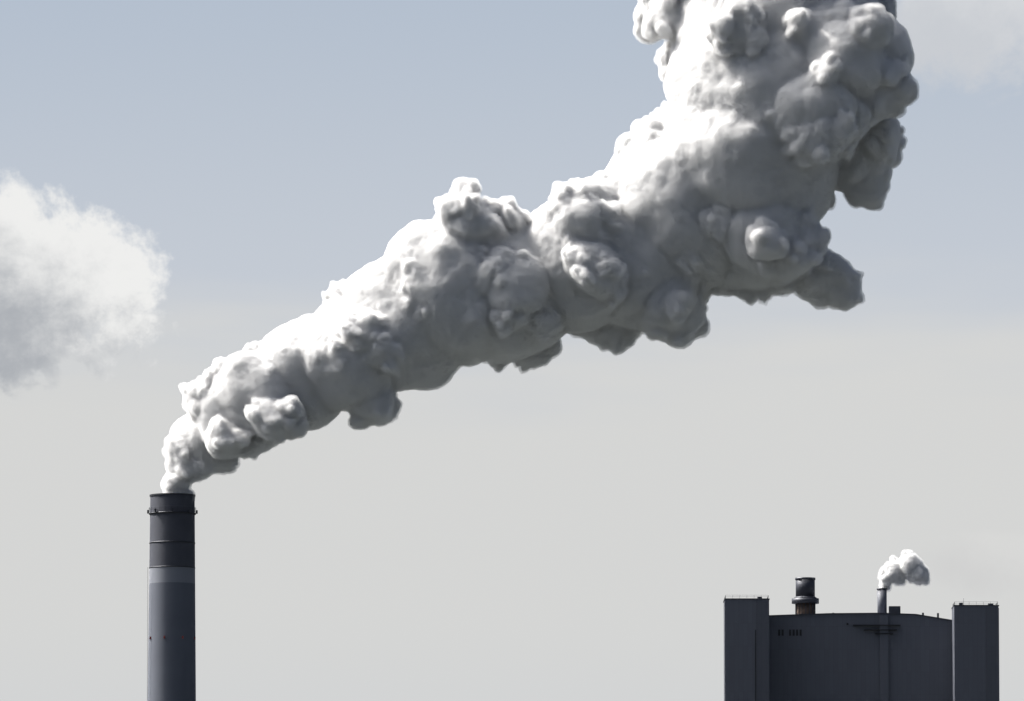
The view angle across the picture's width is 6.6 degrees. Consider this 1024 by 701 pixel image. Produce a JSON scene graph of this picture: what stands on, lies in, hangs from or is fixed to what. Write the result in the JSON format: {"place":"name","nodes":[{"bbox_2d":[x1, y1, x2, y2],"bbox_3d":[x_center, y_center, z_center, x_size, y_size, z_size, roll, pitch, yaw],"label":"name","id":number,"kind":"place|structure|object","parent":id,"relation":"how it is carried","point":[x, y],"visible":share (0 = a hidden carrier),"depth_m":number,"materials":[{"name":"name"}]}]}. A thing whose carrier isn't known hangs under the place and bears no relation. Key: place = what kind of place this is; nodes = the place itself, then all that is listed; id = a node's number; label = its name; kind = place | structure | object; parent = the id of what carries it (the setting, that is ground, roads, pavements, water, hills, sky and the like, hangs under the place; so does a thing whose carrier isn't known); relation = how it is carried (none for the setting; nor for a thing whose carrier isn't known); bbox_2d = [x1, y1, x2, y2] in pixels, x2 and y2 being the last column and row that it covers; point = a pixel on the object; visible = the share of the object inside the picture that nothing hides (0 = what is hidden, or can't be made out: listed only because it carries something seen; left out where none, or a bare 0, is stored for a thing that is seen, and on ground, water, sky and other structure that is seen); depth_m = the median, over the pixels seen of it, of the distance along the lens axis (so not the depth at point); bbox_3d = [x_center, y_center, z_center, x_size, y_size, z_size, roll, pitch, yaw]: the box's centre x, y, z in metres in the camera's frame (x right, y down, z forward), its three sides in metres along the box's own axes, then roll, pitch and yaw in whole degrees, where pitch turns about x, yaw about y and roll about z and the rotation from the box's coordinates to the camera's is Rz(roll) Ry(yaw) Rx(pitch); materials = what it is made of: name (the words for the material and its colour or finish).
{"place":"outdoors","nodes":[
{"label":"outdoors","id":0,"kind":"place"},
{"bbox_2d":[0,0,1023,700],"label":"sky","id":1,"kind":"structure","parent":0,"point":[482,350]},
{"label":"ground","id":2,"kind":"structure","parent":0,"visible":0},
{"bbox_2d":[147,493,197,700],"bbox_3d":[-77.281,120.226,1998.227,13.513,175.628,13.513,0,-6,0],"label":"chimney","id":3,"kind":"object","parent":2,"relation":"on","point":[171,651],"visible":1,"depth_m":2000.67,"materials":[{"name":"concrete"}]},
{"bbox_2d":[723,577,998,700],"bbox_3d":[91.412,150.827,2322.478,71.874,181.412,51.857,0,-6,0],"label":"power station","id":4,"kind":"object","parent":2,"relation":"on","point":[805,652],"visible":1,"depth_m":2314.96,"materials":[{"name":"black concrete"}]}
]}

